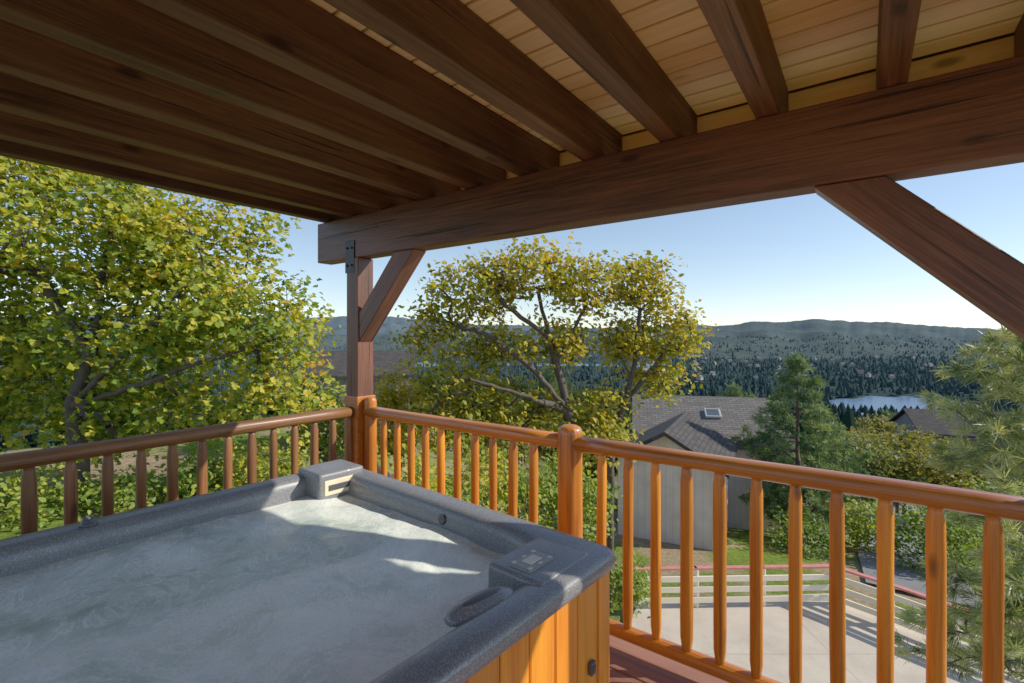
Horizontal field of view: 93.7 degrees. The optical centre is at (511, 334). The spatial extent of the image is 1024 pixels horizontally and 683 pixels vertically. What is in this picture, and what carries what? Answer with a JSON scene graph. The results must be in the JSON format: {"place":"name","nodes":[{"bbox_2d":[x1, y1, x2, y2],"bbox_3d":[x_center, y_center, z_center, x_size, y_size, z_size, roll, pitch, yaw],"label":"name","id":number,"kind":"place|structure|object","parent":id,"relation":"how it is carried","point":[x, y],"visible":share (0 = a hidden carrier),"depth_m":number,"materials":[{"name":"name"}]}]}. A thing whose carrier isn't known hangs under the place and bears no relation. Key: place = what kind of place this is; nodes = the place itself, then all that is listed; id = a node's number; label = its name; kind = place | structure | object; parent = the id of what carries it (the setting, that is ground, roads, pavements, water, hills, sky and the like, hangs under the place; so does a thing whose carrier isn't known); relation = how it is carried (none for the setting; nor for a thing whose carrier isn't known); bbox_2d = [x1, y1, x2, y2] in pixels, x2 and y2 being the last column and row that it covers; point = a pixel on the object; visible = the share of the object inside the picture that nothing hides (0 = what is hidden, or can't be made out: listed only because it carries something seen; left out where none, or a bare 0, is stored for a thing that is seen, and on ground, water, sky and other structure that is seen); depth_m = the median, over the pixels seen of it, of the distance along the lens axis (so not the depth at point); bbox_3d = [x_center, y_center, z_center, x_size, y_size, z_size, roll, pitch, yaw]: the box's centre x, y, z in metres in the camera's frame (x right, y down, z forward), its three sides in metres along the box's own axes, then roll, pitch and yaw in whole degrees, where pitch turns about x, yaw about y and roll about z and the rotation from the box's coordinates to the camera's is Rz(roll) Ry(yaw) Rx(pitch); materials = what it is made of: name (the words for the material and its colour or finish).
{"place":"outdoors","nodes":[
{"label":"outdoors","id":0,"kind":"place"},
{"bbox_2d":[27,314,583,335],"bbox_3d":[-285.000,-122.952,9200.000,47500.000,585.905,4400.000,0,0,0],"label":"hills","id":1,"kind":"structure","parent":0,"point":[390,322],"depth_m":8612.43,"materials":[{"name":"green plant"}]},
{"bbox_2d":[1,319,1020,358],"bbox_3d":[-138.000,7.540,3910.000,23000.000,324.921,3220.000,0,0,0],"label":"hills","id":2,"kind":"structure","parent":0,"point":[807,329],"depth_m":3188.93,"materials":[{"name":"green plant"}]},
{"bbox_2d":[0,0,1023,396],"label":"deck roof","id":3,"kind":"structure","parent":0,"point":[406,134],"depth_m":2.03,"materials":[{"name":"brown wood"}]},
{"label":"deck frame","id":4,"kind":"structure","parent":3,"relation":"attached to","visible":0},
{"bbox_2d":[610,635,727,682],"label":"deck floor","id":5,"kind":"structure","parent":4,"relation":"on","point":[631,663],"depth_m":2.42,"materials":[{"name":"paint"}]},
{"bbox_2d":[0,406,354,534],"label":"deck railing","id":6,"kind":"object","parent":5,"relation":"on","point":[27,462],"visible":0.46,"depth_m":2.82,"materials":[{"name":"brown wood"}]},
{"bbox_2d":[0,459,614,682],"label":"hot tub","id":7,"kind":"object","parent":5,"relation":"on","point":[537,610],"visible":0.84,"depth_m":1.68,"materials":[{"name":"grey plastic"}]},
{"bbox_2d":[0,495,503,682],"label":"tub water","id":8,"kind":"structure","parent":7,"relation":"in","point":[341,589],"depth_m":1.57,"materials":[{"name":"grey liquid"}]},
{"bbox_2d":[344,395,1023,682],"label":"deck railing","id":9,"kind":"object","parent":5,"relation":"on","point":[570,442],"visible":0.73,"depth_m":2.23,"materials":[{"name":"brown wood"}]},
{"bbox_2d":[0,358,1023,657],"bbox_3d":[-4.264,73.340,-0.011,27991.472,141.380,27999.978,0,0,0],"label":"ground","id":10,"kind":"structure","parent":0,"point":[738,548],"depth_m":15.37,"materials":[{"name":"green plant"}]},
{"bbox_2d":[0,461,101,532],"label":"leafy shrub","id":11,"kind":"object","parent":10,"relation":"on","point":[9,488],"visible":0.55,"depth_m":6.99,"materials":[{"name":"green plant"}]},
{"bbox_2d":[39,457,179,516],"bbox_3d":[-6.250,2.482,7.558,1.942,0.924,1.583,0,0,0],"label":"leafy shrub","id":12,"kind":"object","parent":10,"relation":"on","point":[126,495],"visible":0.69,"depth_m":7.35,"materials":[{"name":"green plant"}]},
{"bbox_2d":[0,156,346,504],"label":"broadleaf tree","id":13,"kind":"object","parent":10,"relation":"on","point":[83,409],"visible":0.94,"depth_m":7.72,"materials":[{"name":"green plant"}]},
{"bbox_2d":[135,444,257,503],"bbox_3d":[-5.276,2.568,8.207,1.859,1.268,1.919,0,0,40],"label":"leafy shrub","id":14,"kind":"object","parent":10,"relation":"on","point":[211,465],"visible":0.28,"depth_m":8.08,"materials":[{"name":"green plant"}]},
{"bbox_2d":[178,435,323,494],"bbox_3d":[-4.439,2.668,8.475,2.673,1.893,2.304,0,0,0],"label":"leafy shrub","id":15,"kind":"object","parent":10,"relation":"on","point":[239,463],"visible":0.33,"depth_m":8.31,"materials":[{"name":"green plant"}]},
{"bbox_2d":[283,385,344,460],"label":"leafy shrub","id":16,"kind":"object","parent":10,"relation":"on","point":[323,440],"visible":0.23,"depth_m":11.81,"materials":[{"name":"green plant"}]},
{"bbox_2d":[305,350,414,435],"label":"hillside house","id":17,"kind":"structure","parent":10,"relation":"on","point":[384,360],"depth_m":31.74,"materials":[{"name":"grey"}]},
{"bbox_2d":[373,358,434,469],"bbox_3d":[-2.791,2.359,11.996,1.857,3.569,1.888,0,0,0],"label":"leafy shrub","id":18,"kind":"object","parent":10,"relation":"on","point":[393,398],"visible":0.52,"depth_m":11.83,"materials":[{"name":"green plant"}]},
{"bbox_2d":[409,398,442,415],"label":"broadleaf tree","id":19,"kind":"object","parent":10,"relation":"on","point":[419,405],"visible":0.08,"depth_m":50.23,"materials":[{"name":"green plant"}]},
{"bbox_2d":[419,366,451,416],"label":"pine tree","id":20,"kind":"object","parent":10,"relation":"on","point":[432,373],"visible":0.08,"depth_m":80.07,"materials":[{"name":"green plant"}]},
{"bbox_2d":[392,455,500,507],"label":"leafy shrub","id":21,"kind":"object","parent":10,"relation":"on","point":[433,482],"visible":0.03,"depth_m":8.02,"materials":[{"name":"green plant"}]},
{"bbox_2d":[415,432,557,525],"bbox_3d":[-0.474,3.733,9.507,3.536,3.916,3.102,0,0,0],"label":"leafy shrub","id":22,"kind":"object","parent":10,"relation":"on","point":[502,487],"visible":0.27,"depth_m":9.26,"materials":[{"name":"green plant"}]},
{"bbox_2d":[119,373,866,455],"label":"valley wood","id":23,"kind":"object","parent":10,"relation":"on","point":[848,420],"visible":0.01,"depth_m":103.12,"materials":[{"name":"green plant"}]},
{"bbox_2d":[377,231,645,534],"bbox_3d":[0.128,2.253,11.354,6.393,9.471,3.620,0,0,0],"label":"broadleaf tree","id":24,"kind":"object","parent":10,"relation":"on","point":[494,288],"visible":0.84,"depth_m":11.21,"materials":[{"name":"green plant"}]},
{"bbox_2d":[0,333,1023,448],"bbox_3d":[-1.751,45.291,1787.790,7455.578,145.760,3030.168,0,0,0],"label":"forest","id":25,"kind":"object","parent":10,"relation":"on","point":[886,369],"visible":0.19,"depth_m":1224.02,"materials":[{"name":"green plant"}]},
{"bbox_2d":[499,439,529,468],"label":"broadleaf tree","id":26,"kind":"object","parent":10,"relation":"on","point":[523,447],"visible":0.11,"depth_m":35.44,"materials":[{"name":"green plant"}]},
{"bbox_2d":[525,421,563,468],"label":"broadleaf tree","id":27,"kind":"object","parent":10,"relation":"on","point":[541,452],"visible":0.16,"depth_m":29.27,"materials":[{"name":"green plant"}]},
{"bbox_2d":[534,409,558,429],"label":"broadleaf tree","id":28,"kind":"object","parent":10,"relation":"on","point":[551,414],"visible":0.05,"depth_m":49.55,"materials":[{"name":"green plant"}]},
{"bbox_2d":[531,364,576,420],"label":"pine tree","id":29,"kind":"object","parent":10,"relation":"on","point":[548,377],"visible":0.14,"depth_m":61.60,"materials":[{"name":"green plant"}]},
{"bbox_2d":[499,452,622,543],"bbox_3d":[0.993,4.560,9.927,2.765,4.346,2.223,0,0,0],"label":"leafy shrub","id":30,"kind":"object","parent":10,"relation":"on","point":[589,490],"visible":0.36,"depth_m":9.75,"materials":[{"name":"green plant"}]},
{"bbox_2d":[546,434,617,495],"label":"broadleaf tree","id":31,"kind":"object","parent":10,"relation":"on","point":[592,469],"visible":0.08,"depth_m":21.57,"materials":[{"name":"green plant"}]},
{"bbox_2d":[588,467,617,495],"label":"broadleaf tree","id":32,"kind":"object","parent":10,"relation":"on","point":[607,476],"visible":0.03,"depth_m":25.73,"materials":[{"name":"green plant"}]},
{"bbox_2d":[616,390,639,439],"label":"pine tree","id":33,"kind":"object","parent":10,"relation":"on","point":[627,413],"visible":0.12,"depth_m":57.38,"materials":[{"name":"green plant"}]},
{"bbox_2d":[610,547,661,618],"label":"leafy shrub","id":34,"kind":"object","parent":10,"relation":"on","point":[639,591],"visible":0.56,"depth_m":10.35,"materials":[{"name":"green plant"}]},
{"bbox_2d":[587,250,718,607],"bbox_3d":[3.566,2.421,12.333,3.317,9.320,2.822,0,0,0],"label":"broadleaf tree","id":35,"kind":"object","parent":10,"relation":"on","point":[651,375],"visible":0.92,"depth_m":11.98,"materials":[{"name":"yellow plant"}]},
{"bbox_2d":[606,412,737,550],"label":"house wing","id":36,"kind":"structure","parent":10,"relation":"on","point":[685,431],"depth_m":16.82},
{"bbox_2d":[696,375,702,379],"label":"lakeside cabin","id":37,"kind":"object","parent":10,"relation":"on","point":[699,377],"visible":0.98,"depth_m":1154.43,"materials":[{"name":"grey"}]},
{"bbox_2d":[632,394,803,532],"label":"pale house","id":38,"kind":"structure","parent":10,"relation":"on","point":[727,417],"depth_m":22.23,"materials":[{"name":"beige"}]},
{"bbox_2d":[719,381,749,397],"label":"pine tree","id":39,"kind":"object","parent":10,"relation":"on","point":[733,387],"visible":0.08,"depth_m":60.26,"materials":[{"name":"green plant"}]},
{"bbox_2d":[745,391,756,397],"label":"pine tree","id":40,"kind":"object","parent":10,"relation":"on","point":[751,396],"visible":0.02,"depth_m":68.99,"materials":[{"name":"green plant"}]},
{"bbox_2d":[737,502,854,558],"bbox_3d":[10.313,7.568,17.068,3.786,2.835,3.435,0,0,0],"label":"leafy shrub","id":41,"kind":"object","parent":10,"relation":"on","point":[806,532],"visible":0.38,"depth_m":16.76,"materials":[{"name":"green plant"}]},
{"bbox_2d":[729,350,875,532],"bbox_3d":[11.443,4.470,19.216,4.437,7.798,4.415,0,0,-21],"label":"pine tree","id":42,"kind":"object","parent":10,"relation":"on","point":[821,443],"visible":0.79,"depth_m":18.63,"materials":[{"name":"green plant"}]},
{"bbox_2d":[632,593,1023,682],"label":"parking pad","id":43,"kind":"object","parent":10,"relation":"on","point":[861,628],"depth_m":10.69,"materials":[{"name":"concrete"}]},
{"bbox_2d":[633,564,1023,670],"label":"rail fence","id":44,"kind":"object","parent":43,"relation":"on","point":[697,589],"visible":0.4,"depth_m":11.91,"materials":[{"name":"beige paint"}]},
{"bbox_2d":[813,427,872,458],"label":"broadleaf tree","id":45,"kind":"object","parent":10,"relation":"on","point":[854,431],"visible":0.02,"depth_m":36.65,"materials":[{"name":"green plant"}]},
{"bbox_2d":[833,429,883,451],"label":"broadleaf tree","id":46,"kind":"object","parent":10,"relation":"on","point":[860,430],"visible":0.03,"depth_m":34.01,"materials":[{"name":"green plant"}]},
{"bbox_2d":[802,429,927,521],"bbox_3d":[17.975,7.455,25.081,4.472,5.149,5.290,0,0,-18],"label":"broadleaf tree","id":47,"kind":"object","parent":10,"relation":"on","point":[880,461],"visible":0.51,"depth_m":24.13,"materials":[{"name":"green plant"}]},
{"bbox_2d":[828,496,911,555],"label":"leafy shrub","id":48,"kind":"object","parent":10,"relation":"on","point":[855,530],"visible":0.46,"depth_m":17.84,"materials":[{"name":"green plant"}]},
{"bbox_2d":[850,413,894,437],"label":"broadleaf tree","id":49,"kind":"object","parent":10,"relation":"on","point":[876,423],"visible":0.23,"depth_m":56.31,"materials":[{"name":"green plant"}]},
{"bbox_2d":[867,420,894,435],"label":"broadleaf tree","id":50,"kind":"object","parent":10,"relation":"on","point":[891,429],"visible":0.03,"depth_m":55.09,"materials":[{"name":"green plant"}]},
{"bbox_2d":[873,409,895,426],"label":"pine tree","id":51,"kind":"object","parent":10,"relation":"on","point":[884,413],"visible":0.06,"depth_m":75.29,"materials":[{"name":"green plant"}]},
{"bbox_2d":[866,437,924,513],"bbox_3d":[22.242,8.253,27.891,4.122,4.818,5.044,0,0,16],"label":"broadleaf tree","id":52,"kind":"object","parent":10,"relation":"on","point":[897,504],"visible":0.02,"depth_m":27.53,"materials":[{"name":"green plant"}]},
{"bbox_2d":[861,422,947,516],"bbox_3d":[21.971,7.747,26.724,4.671,5.660,5.717,0,0,21],"label":"broadleaf tree","id":53,"kind":"object","parent":10,"relation":"on","point":[904,443],"visible":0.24,"depth_m":26.72,"materials":[{"name":"green plant"}]},
{"bbox_2d":[860,502,1014,582],"bbox_3d":[13.566,6.609,15.395,3.577,2.932,3.579,0,0,-36],"label":"leafy shrub","id":54,"kind":"object","parent":10,"relation":"on","point":[916,520],"visible":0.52,"depth_m":15.31,"materials":[{"name":"green plant"}]},
{"bbox_2d":[887,443,994,516],"bbox_3d":[20.383,7.781,24.093,5.250,4.552,4.290,0,0,14],"label":"broadleaf tree","id":55,"kind":"object","parent":10,"relation":"on","point":[942,479],"visible":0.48,"depth_m":23.56,"materials":[{"name":"green plant"}]},
{"bbox_2d":[889,401,1017,460],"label":"hillside house","id":56,"kind":"structure","parent":10,"relation":"on","point":[926,421],"depth_m":43.15,"materials":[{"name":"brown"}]},
{"bbox_2d":[894,325,1023,682],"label":"pine tree","id":57,"kind":"object","parent":10,"relation":"on","point":[1007,477],"visible":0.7,"depth_m":5.42,"materials":[{"name":"green plant"}]},
{"bbox_2d":[914,435,1019,522],"bbox_3d":[24.721,7.965,25.998,5.710,5.243,4.826,0,0,44],"label":"broadleaf tree","id":58,"kind":"object","parent":10,"relation":"on","point":[966,442],"visible":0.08,"depth_m":25.75,"materials":[{"name":"green plant"}]},
{"bbox_2d":[917,472,1023,572],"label":"leafy shrub","id":59,"kind":"object","parent":10,"relation":"on","point":[975,488],"visible":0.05,"depth_m":16.87,"materials":[{"name":"green plant"}]},
{"bbox_2d":[0,161,1023,328],"label":"sky","id":60,"kind":"structure","parent":0,"point":[796,258],"materials":[{"name":"blue"}]},
{"bbox_2d":[415,363,964,414],"bbox_3d":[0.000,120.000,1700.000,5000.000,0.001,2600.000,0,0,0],"label":"lake","id":61,"kind":"structure","parent":0,"point":[897,403],"depth_m":866.17,"materials":[{"name":"blue liquid"}]},
{"bbox_2d":[858,504,980,606],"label":"road","id":62,"kind":"structure","parent":0,"point":[904,576],"depth_m":15.04,"materials":[{"name":"grey asphalt"}]}
]}

